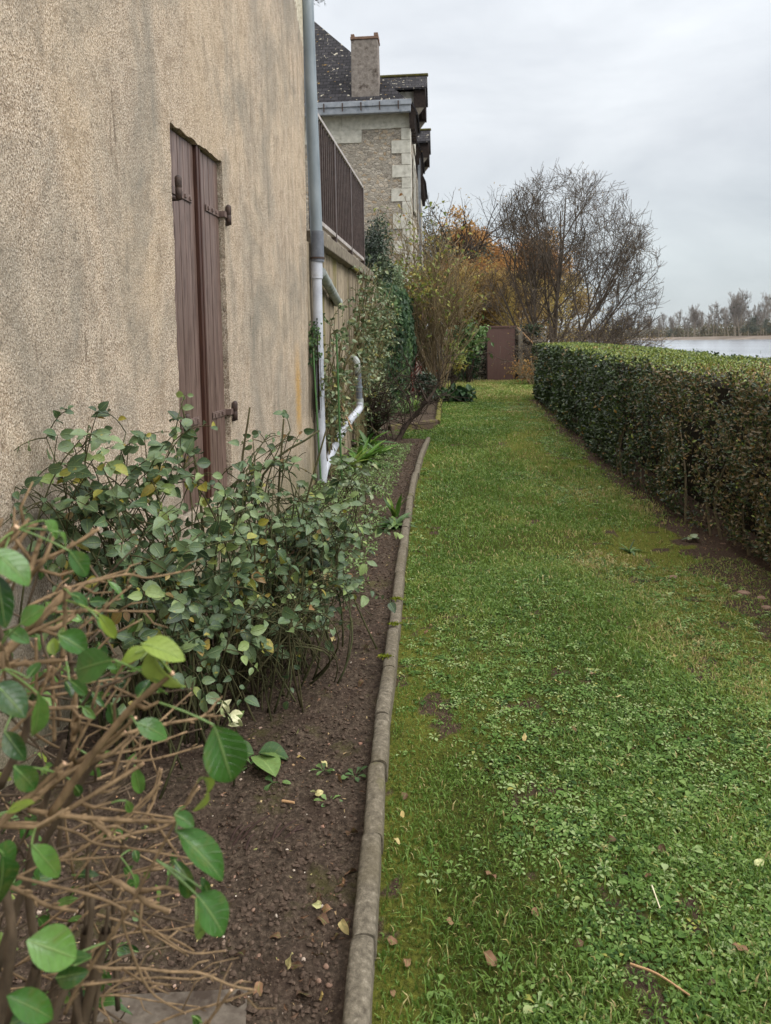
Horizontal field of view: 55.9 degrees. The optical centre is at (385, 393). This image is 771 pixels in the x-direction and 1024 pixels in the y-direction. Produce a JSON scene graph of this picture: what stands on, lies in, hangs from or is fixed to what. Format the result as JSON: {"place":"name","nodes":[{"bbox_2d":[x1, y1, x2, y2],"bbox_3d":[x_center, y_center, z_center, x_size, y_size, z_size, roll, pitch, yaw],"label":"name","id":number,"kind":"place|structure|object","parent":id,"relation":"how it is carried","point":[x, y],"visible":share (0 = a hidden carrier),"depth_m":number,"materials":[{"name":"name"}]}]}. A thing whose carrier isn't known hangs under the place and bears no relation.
{"place":"outdoors","nodes":[
{"label":"outdoors","id":0,"kind":"place"},
{"bbox_2d":[0,430,424,1023],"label":"soil bed","id":1,"kind":"object","parent":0,"point":[320,866],"visible":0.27,"depth_m":2.32,"materials":[{"name":"brown soil"}]},
{"bbox_2d":[0,481,276,1023],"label":"cut shrub","id":2,"kind":"object","parent":1,"relation":"on","point":[81,976],"visible":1,"depth_m":0.82,"materials":[{"name":"green plant"}]},
{"bbox_2d":[2,391,299,799],"bbox_3d":[-0.872,0.689,2.834,1.106,1.369,0.996,0,4,13],"label":"rose bush","id":3,"kind":"object","parent":1,"relation":"on","point":[176,602],"visible":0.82,"depth_m":2.72,"materials":[{"name":"green plant"}]},
{"bbox_2d":[97,989,246,1023],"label":"paving slab","id":4,"kind":"structure","parent":1,"relation":"on","point":[228,1013],"depth_m":1.66,"materials":[{"name":"grey concrete"}]},
{"bbox_2d":[14,558,385,1023],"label":"stones","id":5,"kind":"object","parent":1,"relation":"on","point":[176,895],"visible":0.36,"depth_m":2.01,"materials":[{"name":"grey stone"}]},
{"bbox_2d":[208,698,243,785],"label":"variegated sprig","id":6,"kind":"object","parent":1,"relation":"on","point":[234,717],"visible":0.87,"depth_m":1.92,"materials":[{"name":"beige plant"}]},
{"bbox_2d":[181,403,327,648],"bbox_3d":[-0.993,0.761,3.609,1.429,1.421,0.112,-1,4,0],"label":"rose bush","id":7,"kind":"object","parent":1,"relation":"on","point":[251,472],"visible":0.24,"depth_m":3.57,"materials":[{"name":"plant"}]},
{"bbox_2d":[253,981,262,995],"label":"fallen leaf","id":8,"kind":"object","parent":1,"relation":"on","point":[258,987],"visible":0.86,"depth_m":1.70,"materials":[{"name":"beige plant"}]},
{"bbox_2d":[244,740,288,776],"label":"leaf weed","id":9,"kind":"object","parent":1,"relation":"on","point":[268,760],"visible":0.8,"depth_m":2.64,"materials":[{"name":"green plant"}]},
{"bbox_2d":[230,814,302,849],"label":"withered stalks","id":10,"kind":"object","parent":1,"relation":"on","point":[252,827],"visible":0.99,"depth_m":2.26,"materials":[{"name":"brown plant"}]},
{"bbox_2d":[264,774,290,790],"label":"seedling","id":11,"kind":"object","parent":1,"relation":"on","point":[268,777],"visible":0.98,"depth_m":2.52,"materials":[{"name":"green plant"}]},
{"bbox_2d":[187,552,371,726],"bbox_3d":[-0.467,1.027,3.186,0.811,0.632,0.710,-1,4,0],"label":"rose bush","id":12,"kind":"object","parent":1,"relation":"on","point":[313,606],"visible":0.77,"depth_m":3.09,"materials":[{"name":"green plant"}]},
{"bbox_2d":[288,961,303,969],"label":"fallen leaf","id":13,"kind":"object","parent":1,"relation":"on","point":[295,965],"visible":1,"depth_m":1.75,"materials":[{"name":"brown plant"}]},
{"bbox_2d":[195,410,403,720],"bbox_3d":[-0.509,0.704,3.583,1.171,1.223,1.012,2,5,37],"label":"rose bush","id":14,"kind":"object","parent":1,"relation":"on","point":[308,559],"visible":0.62,"depth_m":3.46,"materials":[{"name":"green plant"}]},
{"bbox_2d":[312,352,321,478],"bbox_3d":[-0.722,0.227,7.632,0.022,1.329,0.229,-2,4,-18],"label":"stake","id":15,"kind":"object","parent":1,"relation":"on","point":[320,475],"visible":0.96,"depth_m":7.61,"materials":[{"name":"brown wood"}]},
{"bbox_2d":[310,763,334,774],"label":"seedling","id":16,"kind":"object","parent":1,"relation":"on","point":[323,765],"visible":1,"depth_m":2.60,"materials":[{"name":"green plant"}]},
{"bbox_2d":[317,913,328,925],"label":"fallen leaf","id":17,"kind":"object","parent":1,"relation":"on","point":[323,918],"visible":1,"depth_m":1.92,"materials":[{"name":"brown plant"}]},
{"bbox_2d":[232,442,414,600],"bbox_3d":[-0.341,0.993,7.534,0.992,0.141,6.629,-1,4,5],"label":"ground cover","id":18,"kind":"object","parent":1,"relation":"on","point":[319,482],"visible":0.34,"depth_m":7.56,"materials":[{"name":"green plant"}]},
{"bbox_2d":[336,334,342,477],"bbox_3d":[-0.490,0.165,7.678,0.023,1.581,0.125,-2,4,-18],"label":"stake","id":19,"kind":"object","parent":1,"relation":"on","point":[340,447],"visible":0.81,"depth_m":7.67,"materials":[{"name":"brown wood"}]},
{"bbox_2d":[296,452,390,552],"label":"rose bush","id":20,"kind":"object","parent":1,"relation":"on","point":[347,483],"visible":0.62,"depth_m":5.47,"materials":[{"name":"green plant"}]},
{"bbox_2d":[338,919,348,934],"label":"fallen leaf","id":21,"kind":"object","parent":1,"relation":"on","point":[343,926],"visible":1,"depth_m":1.89,"materials":[{"name":"yellow plant"}]},
{"bbox_2d":[339,447,368,467],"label":"strap leaf plant","id":22,"kind":"object","parent":1,"relation":"on","point":[358,460],"visible":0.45,"depth_m":9.02,"materials":[{"name":"green plant"}]},
{"bbox_2d":[341,766,366,781],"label":"seedling","id":23,"kind":"object","parent":1,"relation":"on","point":[351,770],"visible":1,"depth_m":2.56,"materials":[{"name":"green plant"}]},
{"bbox_2d":[341,437,395,465],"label":"strap leaf plant","id":24,"kind":"object","parent":1,"relation":"on","point":[372,451],"visible":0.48,"depth_m":9.33,"materials":[{"name":"green plant"}]},
{"bbox_2d":[351,428,395,445],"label":"strap leaf plant","id":25,"kind":"object","parent":1,"relation":"on","point":[363,437],"visible":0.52,"depth_m":10.72,"materials":[{"name":"green plant"}]},
{"bbox_2d":[353,438,398,456],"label":"strap leaf plant","id":26,"kind":"object","parent":1,"relation":"on","point":[383,451],"visible":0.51,"depth_m":9.80,"materials":[{"name":"green plant"}]},
{"bbox_2d":[364,370,405,437],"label":"bramble","id":27,"kind":"object","parent":1,"relation":"on","point":[377,427],"visible":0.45,"depth_m":11.82,"materials":[{"name":"green plant"}]},
{"bbox_2d":[371,512,417,532],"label":"rosette plant","id":28,"kind":"object","parent":1,"relation":"on","point":[394,523],"visible":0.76,"depth_m":6.05,"materials":[{"name":"green plant"}]},
{"bbox_2d":[383,494,408,516],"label":"rosette plant","id":29,"kind":"object","parent":1,"relation":"on","point":[394,512],"visible":0.91,"depth_m":6.32,"materials":[{"name":"green plant"}]},
{"bbox_2d":[363,331,477,440],"bbox_3d":[0.331,-0.135,11.465,2.254,1.809,1.298,-1,4,0],"label":"leaning shrub","id":30,"kind":"object","parent":1,"relation":"on","point":[417,412],"visible":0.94,"depth_m":11.47,"materials":[{"name":"brown plant"}]},
{"bbox_2d":[381,387,437,429],"bbox_3d":[0.765,0.125,18.793,1.466,0.169,12.491,-1,4,6],"label":"soil bed","id":31,"kind":"object","parent":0,"point":[431,411],"visible":0.13,"depth_m":15.15,"materials":[{"name":"brown soil"}]},
{"bbox_2d":[377,281,420,417],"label":"ivy","id":32,"kind":"object","parent":31,"relation":"on","point":[409,344],"visible":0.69,"depth_m":15.37,"materials":[{"name":"green plant"}]},
{"bbox_2d":[411,368,439,404],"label":"evergreen shrub","id":33,"kind":"object","parent":31,"relation":"on","point":[423,378],"visible":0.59,"depth_m":17.44,"materials":[{"name":"green plant"}]},
{"bbox_2d":[364,177,516,388],"bbox_3d":[1.125,-2.785,19.630,4.328,5.763,5.512,-1,4,0],"label":"tall shrub","id":34,"kind":"object","parent":31,"relation":"on","point":[429,292],"visible":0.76,"depth_m":18.97,"materials":[{"name":"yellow plant"}]},
{"bbox_2d":[314,0,770,334],"label":"sky","id":35,"kind":"structure","parent":0,"point":[671,99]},
{"bbox_2d":[372,379,770,1023],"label":"lawn","id":36,"kind":"structure","parent":0,"point":[688,547],"depth_m":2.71,"materials":[{"name":"green plant"}]},
{"bbox_2d":[432,383,476,401],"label":"bergenia clump","id":37,"kind":"object","parent":36,"relation":"on","point":[467,392],"visible":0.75,"depth_m":18.33,"materials":[{"name":"green plant"}]},
{"bbox_2d":[442,337,470,387],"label":"yellow leaf shrub","id":38,"kind":"object","parent":36,"relation":"on","point":[461,359],"visible":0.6,"depth_m":21.46,"materials":[{"name":"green plant"}]},
{"bbox_2d":[446,315,493,382],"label":"laurel shrub","id":39,"kind":"object","parent":36,"relation":"on","point":[480,333],"visible":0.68,"depth_m":23.66,"materials":[{"name":"green plant"}]},
{"bbox_2d":[455,352,484,380],"bbox_3d":[2.827,-0.872,24.581,1.186,1.319,0.569,-1,4,0],"label":"ivy mound","id":40,"kind":"object","parent":36,"relation":"on","point":[475,368],"visible":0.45,"depth_m":24.55,"materials":[{"name":"green plant"}]},
{"bbox_2d":[484,950,496,965],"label":"fallen leaf","id":41,"kind":"object","parent":36,"relation":"on","point":[490,957],"visible":1,"depth_m":1.81,"materials":[{"name":"beige plant"}]},
{"bbox_2d":[486,326,515,380],"bbox_3d":[3.977,-1.306,24.992,1.020,2.035,0.145,-1,4,0],"label":"garden door","id":42,"kind":"structure","parent":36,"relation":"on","point":[497,371],"depth_m":24.96,"materials":[{"name":"brown paint"}]},
{"bbox_2d":[504,352,537,384],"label":"dry grass clump","id":43,"kind":"object","parent":36,"relation":"on","point":[517,370],"visible":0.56,"depth_m":22.62,"materials":[{"name":"beige plant"}]},
{"bbox_2d":[518,320,550,341],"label":"evergreen shrub","id":44,"kind":"object","parent":36,"relation":"on","point":[530,329],"visible":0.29,"depth_m":25.71,"materials":[{"name":"green plant"}]},
{"bbox_2d":[392,402,770,1023],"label":"weeds","id":45,"kind":"object","parent":36,"relation":"on","point":[572,830],"visible":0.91,"depth_m":2.53,"materials":[{"name":"green plant"}]},
{"bbox_2d":[617,540,642,555],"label":"lawn weed","id":46,"kind":"object","parent":36,"relation":"on","point":[631,550],"visible":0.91,"depth_m":5.29,"materials":[{"name":"green plant"}]},
{"bbox_2d":[530,341,770,567],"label":"hedge","id":47,"kind":"object","parent":36,"relation":"on","point":[692,424],"visible":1,"depth_m":6.47,"materials":[{"name":"green plant"}]},
{"bbox_2d":[630,962,689,995],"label":"fallen twig","id":48,"kind":"object","parent":36,"relation":"on","point":[659,975],"visible":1,"depth_m":1.74,"materials":[{"name":"brown wood"}]},
{"bbox_2d":[380,335,770,430],"bbox_3d":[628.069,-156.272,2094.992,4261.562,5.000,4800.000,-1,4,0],"label":"ground","id":49,"kind":"structure","parent":0,"point":[723,338],"depth_m":514.02,"materials":[{"name":"green plant"}]},
{"bbox_2d":[0,0,309,790],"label":"roughcast house","id":50,"kind":"structure","parent":49,"relation":"on","point":[153,250],"depth_m":3.76,"materials":[{"name":"beige paint"}]},
{"bbox_2d":[302,0,326,482],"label":"downpipe","id":51,"kind":"object","parent":50,"relation":"attached to","point":[317,257],"visible":0.84,"depth_m":7.72,"materials":[{"name":"grey plastic"}]},
{"bbox_2d":[342,935,374,1023],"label":"edging","id":52,"kind":"object","parent":49,"relation":"on","point":[358,999],"visible":0.97,"depth_m":1.68,"materials":[{"name":"concrete"}]},
{"bbox_2d":[306,230,412,485],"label":"terrace wall","id":53,"kind":"structure","parent":49,"relation":"on","point":[339,261],"depth_m":9.42,"materials":[{"name":"concrete"}]},
{"bbox_2d":[308,318,323,420],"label":"ivy","id":54,"kind":"object","parent":53,"relation":"attached to","point":[313,342],"visible":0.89,"depth_m":7.75,"materials":[{"name":"green plant"}]},
{"bbox_2d":[322,268,342,306],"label":"drain branch","id":55,"kind":"object","parent":53,"relation":"attached to","point":[331,290],"visible":0.77,"depth_m":8.53,"materials":[{"name":"grey plastic"}]},
{"bbox_2d":[308,114,364,264],"bbox_3d":[-0.594,-2.598,9.904,0.070,1.322,4.198,-1,4,6],"label":"terrace railing","id":56,"kind":"object","parent":53,"relation":"on","point":[342,196],"visible":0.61,"depth_m":9.65,"materials":[{"name":"metal"}]},
{"bbox_2d":[326,356,363,475],"bbox_3d":[-0.514,0.218,9.001,0.296,1.362,2.008,-1,4,6],"label":"waste pipe","id":57,"kind":"object","parent":53,"relation":"attached to","point":[359,405],"visible":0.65,"depth_m":9.61,"materials":[{"name":"grey plastic"}]},
{"bbox_2d":[317,299,387,477],"bbox_3d":[-0.423,-0.135,9.456,0.904,2.074,3.683,0,4,9],"label":"climbing rose","id":58,"kind":"object","parent":53,"relation":"attached to","point":[331,411],"visible":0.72,"depth_m":8.49,"materials":[{"name":"plant"}]},
{"bbox_2d":[342,254,396,445],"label":"climbing rose","id":59,"kind":"object","parent":53,"relation":"attached to","point":[367,341],"visible":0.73,"depth_m":10.76,"materials":[{"name":"plant"}]},
{"bbox_2d":[359,199,399,294],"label":"evergreen shrub","id":60,"kind":"object","parent":53,"relation":"on","point":[373,242],"visible":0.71,"depth_m":15.14,"materials":[{"name":"green plant"}]},
{"bbox_2d":[364,272,407,398],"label":"climbing rose","id":61,"kind":"object","parent":53,"relation":"attached to","point":[385,352],"visible":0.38,"depth_m":13.44,"materials":[{"name":"plant"}]},
{"bbox_2d":[384,257,411,307],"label":"evergreen shrub","id":62,"kind":"object","parent":53,"relation":"on","point":[399,282],"visible":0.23,"depth_m":16.21,"materials":[{"name":"green plant"}]},
{"bbox_2d":[352,832,380,960],"bbox_3d":[-0.048,1.405,2.013,0.063,0.142,0.375,-1,4,2],"label":"edging","id":63,"kind":"object","parent":49,"relation":"on","point":[366,915],"visible":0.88,"depth_m":1.97,"materials":[{"name":"concrete"}]},
{"bbox_2d":[304,21,430,377],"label":"stone house","id":64,"kind":"structure","parent":49,"relation":"on","point":[374,120],"depth_m":24.62,"materials":[{"name":"stone"}]},
{"bbox_2d":[412,154,416,217],"bbox_3d":[1.088,-7.706,27.117,0.100,2.050,1.500,-1,4,5],"label":"window","id":65,"kind":"structure","parent":64,"relation":"in","point":[413,165],"depth_m":26.66,"materials":[{"name":"white stone"}]},
{"bbox_2d":[363,762,384,853],"bbox_3d":[-0.034,1.379,2.382,0.063,0.148,0.355,-1,4,1],"label":"edging","id":66,"kind":"object","parent":49,"relation":"on","point":[374,817],"visible":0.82,"depth_m":2.35,"materials":[{"name":"concrete"}]},
{"bbox_2d":[371,713,389,781],"bbox_3d":[-0.017,1.353,2.741,0.063,0.156,0.355,-1,4,2],"label":"edging","id":67,"kind":"object","parent":49,"relation":"on","point":[380,752],"visible":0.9,"depth_m":2.69,"materials":[{"name":"concrete"}]},
{"bbox_2d":[375,666,395,724],"bbox_3d":[0.002,1.326,3.120,0.062,0.147,0.397,-1,4,5],"label":"edging","id":68,"kind":"object","parent":49,"relation":"on","point":[385,698],"visible":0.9,"depth_m":3.08,"materials":[{"name":"concrete"}]},
{"bbox_2d":[5,402,770,1021],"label":"leaf litter","id":69,"kind":"object","parent":49,"relation":"on","point":[361,736],"visible":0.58,"depth_m":2.56,"materials":[{"name":"brown plant"}]},
{"bbox_2d":[377,628,398,675],"bbox_3d":[0.014,1.284,3.539,0.092,0.158,0.436,-1,4,3],"label":"edging","id":70,"kind":"object","parent":49,"relation":"on","point":[390,656],"visible":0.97,"depth_m":3.50,"materials":[{"name":"concrete"}]},
{"bbox_2d":[388,596,403,641],"bbox_3d":[0.063,1.257,3.977,0.094,0.167,0.436,-1,4,3],"label":"edging","id":71,"kind":"object","parent":49,"relation":"on","point":[395,620],"visible":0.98,"depth_m":3.93,"materials":[{"name":"concrete"}]},
{"bbox_2d":[392,571,404,608],"bbox_3d":[0.081,1.229,4.447,0.063,0.144,0.496,-1,4,3],"label":"edging","id":72,"kind":"object","parent":49,"relation":"on","point":[399,585],"visible":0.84,"depth_m":4.41,"materials":[{"name":"concrete"}]},
{"bbox_2d":[394,546,406,577],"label":"edging","id":73,"kind":"object","parent":49,"relation":"on","point":[401,560],"visible":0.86,"depth_m":4.95,"materials":[{"name":"concrete"}]},
{"bbox_2d":[399,527,408,556],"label":"edging","id":74,"kind":"object","parent":49,"relation":"on","point":[404,541],"visible":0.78,"depth_m":5.48,"materials":[{"name":"concrete"}]},
{"bbox_2d":[402,509,411,532],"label":"edging","id":75,"kind":"object","parent":49,"relation":"on","point":[407,521],"visible":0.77,"depth_m":6.04,"materials":[{"name":"concrete"}]},
{"bbox_2d":[405,495,412,510],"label":"edging","id":76,"kind":"object","parent":49,"relation":"on","point":[409,503],"visible":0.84,"depth_m":6.71,"materials":[{"name":"concrete"}]},
{"bbox_2d":[408,482,415,502],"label":"edging","id":77,"kind":"object","parent":49,"relation":"on","point":[412,488],"visible":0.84,"depth_m":7.27,"materials":[{"name":"concrete"}]},
{"bbox_2d":[388,419,437,430],"bbox_3d":[0.506,0.602,13.065,0.101,0.182,1.234,3,6,45],"label":"edging","id":78,"kind":"object","parent":49,"relation":"on","point":[426,426],"visible":0.56,"depth_m":13.14,"materials":[{"name":"concrete"}]},
{"bbox_2d":[410,472,417,484],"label":"edging","id":79,"kind":"object","parent":49,"relation":"on","point":[414,477],"visible":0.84,"depth_m":7.88,"materials":[{"name":"concrete"}]},
{"bbox_2d":[422,204,498,320],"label":"oak tree","id":80,"kind":"object","parent":49,"relation":"on","point":[428,225],"visible":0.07,"depth_m":41.72,"materials":[{"name":"orange plant"}]},
{"bbox_2d":[422,182,520,276],"bbox_3d":[4.301,-6.128,37.984,7.041,9.373,6.395,-2,4,-20],"label":"thin tree","id":81,"kind":"object","parent":49,"relation":"on","point":[467,243],"visible":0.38,"depth_m":37.54,"materials":[{"name":"orange plant"}]},
{"bbox_2d":[427,203,518,283],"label":"oak tree","id":82,"kind":"object","parent":49,"relation":"on","point":[482,237],"visible":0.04,"depth_m":42.65,"materials":[{"name":"orange plant"}]},
{"bbox_2d":[431,259,537,327],"bbox_3d":[3.930,-3.359,30.580,5.228,5.224,4.548,-3,4,-27],"label":"tree","id":83,"kind":"object","parent":49,"relation":"on","point":[482,322],"visible":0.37,"depth_m":30.11,"materials":[{"name":"brown plant"}]},
{"bbox_2d":[423,249,550,327],"bbox_3d":[4.405,-4.378,37.241,7.128,5.982,5.917,-3,4,-22],"label":"oak tree","id":84,"kind":"object","parent":49,"relation":"on","point":[481,267],"visible":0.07,"depth_m":36.17,"materials":[{"name":"orange plant"}]},
{"bbox_2d":[428,326,546,381],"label":"garden wall","id":85,"kind":"structure","parent":49,"relation":"on","point":[481,372],"depth_m":25.17,"materials":[{"name":"stone"}]},
{"bbox_2d":[439,258,575,338],"bbox_3d":[5.204,-3.484,32.236,5.536,5.057,4.783,-3,4,-23],"label":"tree","id":86,"kind":"object","parent":49,"relation":"on","point":[518,314],"visible":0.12,"depth_m":31.52,"materials":[{"name":"brown plant"}]},
{"bbox_2d":[518,331,522,378],"bbox_3d":[4.640,-1.169,24.985,0.140,1.980,0.140,-1,4,0],"label":"timber post","id":87,"kind":"object","parent":49,"relation":"on","point":[520,337],"visible":0.52,"depth_m":24.88,"materials":[{"name":"wood"}]},
{"bbox_2d":[500,224,578,325],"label":"oak tree","id":88,"kind":"object","parent":49,"relation":"on","point":[541,259],"visible":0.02,"depth_m":45.53,"materials":[{"name":"brown plant"}]},
{"bbox_2d":[485,308,625,380],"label":"riverside shrub","id":89,"kind":"object","parent":49,"relation":"on","point":[563,333],"visible":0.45,"depth_m":23.73,"materials":[{"name":"brown plant"}]},
{"bbox_2d":[512,269,610,341],"bbox_3d":[8.024,-3.735,35.248,5.759,5.046,4.093,1,4,26],"label":"tree","id":90,"kind":"object","parent":49,"relation":"on","point":[572,304],"visible":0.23,"depth_m":34.73,"materials":[{"name":"brown plant"}]},
{"bbox_2d":[472,159,669,344],"bbox_3d":[6.520,-4.385,26.485,7.146,8.127,6.090,-1,4,0],"label":"bare tree","id":91,"kind":"object","parent":49,"relation":"on","point":[546,263],"visible":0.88,"depth_m":25.96,"materials":[{"name":"brown plant"}]},
{"bbox_2d":[559,305,675,348],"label":"riverside shrub","id":92,"kind":"object","parent":49,"relation":"on","point":[619,339],"visible":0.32,"depth_m":25.22,"materials":[{"name":"brown plant"}]},
{"bbox_2d":[584,326,668,347],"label":"riverside shrub","id":93,"kind":"object","parent":49,"relation":"on","point":[642,339],"visible":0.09,"depth_m":27.02,"materials":[{"name":"brown plant"}]},
{"bbox_2d":[543,310,770,339],"bbox_3d":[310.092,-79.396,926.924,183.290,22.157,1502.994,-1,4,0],"label":"undergrowth","id":94,"kind":"object","parent":49,"relation":"on","point":[720,333],"visible":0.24,"depth_m":650.32,"materials":[{"name":"brown plant"}]},
{"bbox_2d":[686,304,699,335],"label":"poplar tree","id":95,"kind":"object","parent":49,"relation":"on","point":[693,311],"visible":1,"depth_m":581.48,"materials":[{"name":"grey plant"}]},
{"bbox_2d":[703,302,719,336],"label":"poplar tree","id":96,"kind":"object","parent":49,"relation":"on","point":[714,312],"visible":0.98,"depth_m":570.29,"materials":[{"name":"grey plant"}]},
{"bbox_2d":[713,309,723,336],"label":"poplar tree","id":97,"kind":"object","parent":49,"relation":"on","point":[718,319],"visible":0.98,"depth_m":562.93,"materials":[{"name":"grey plant"}]},
{"bbox_2d":[722,308,730,335],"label":"poplar tree","id":98,"kind":"object","parent":49,"relation":"on","point":[728,321],"visible":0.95,"depth_m":547.66,"materials":[{"name":"grey plant"}]},
{"bbox_2d":[727,292,745,335],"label":"poplar tree","id":99,"kind":"object","parent":49,"relation":"on","point":[731,311],"visible":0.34,"depth_m":504.61,"materials":[{"name":"grey plant"}]},
{"bbox_2d":[730,289,751,335],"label":"poplar tree","id":100,"kind":"object","parent":49,"relation":"on","point":[736,305],"visible":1,"depth_m":492.58,"materials":[{"name":"grey plant"}]},
{"bbox_2d":[739,316,759,335],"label":"riverbank tree","id":101,"kind":"object","parent":49,"relation":"on","point":[752,322],"visible":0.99,"depth_m":470.64,"materials":[{"name":"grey plant"}]},
{"bbox_2d":[757,303,769,335],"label":"poplar tree","id":102,"kind":"object","parent":49,"relation":"on","point":[764,316],"visible":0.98,"depth_m":467.72,"materials":[{"name":"grey plant"}]},
{"bbox_2d":[756,317,770,334],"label":"riverbank tree","id":103,"kind":"object","parent":49,"relation":"on","point":[767,329],"visible":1,"depth_m":450.70,"materials":[{"name":"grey plant"}]},
{"bbox_2d":[760,290,770,335],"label":"poplar tree","id":104,"kind":"object","parent":49,"relation":"on","point":[767,300],"visible":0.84,"depth_m":478.37,"materials":[{"name":"grey plant"}]},
{"bbox_2d":[548,339,770,375],"bbox_3d":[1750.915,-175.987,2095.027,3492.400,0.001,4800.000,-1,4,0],"label":"water","id":105,"kind":"structure","parent":0,"point":[752,347],"depth_m":159.39,"materials":[{"name":"grey liquid"}]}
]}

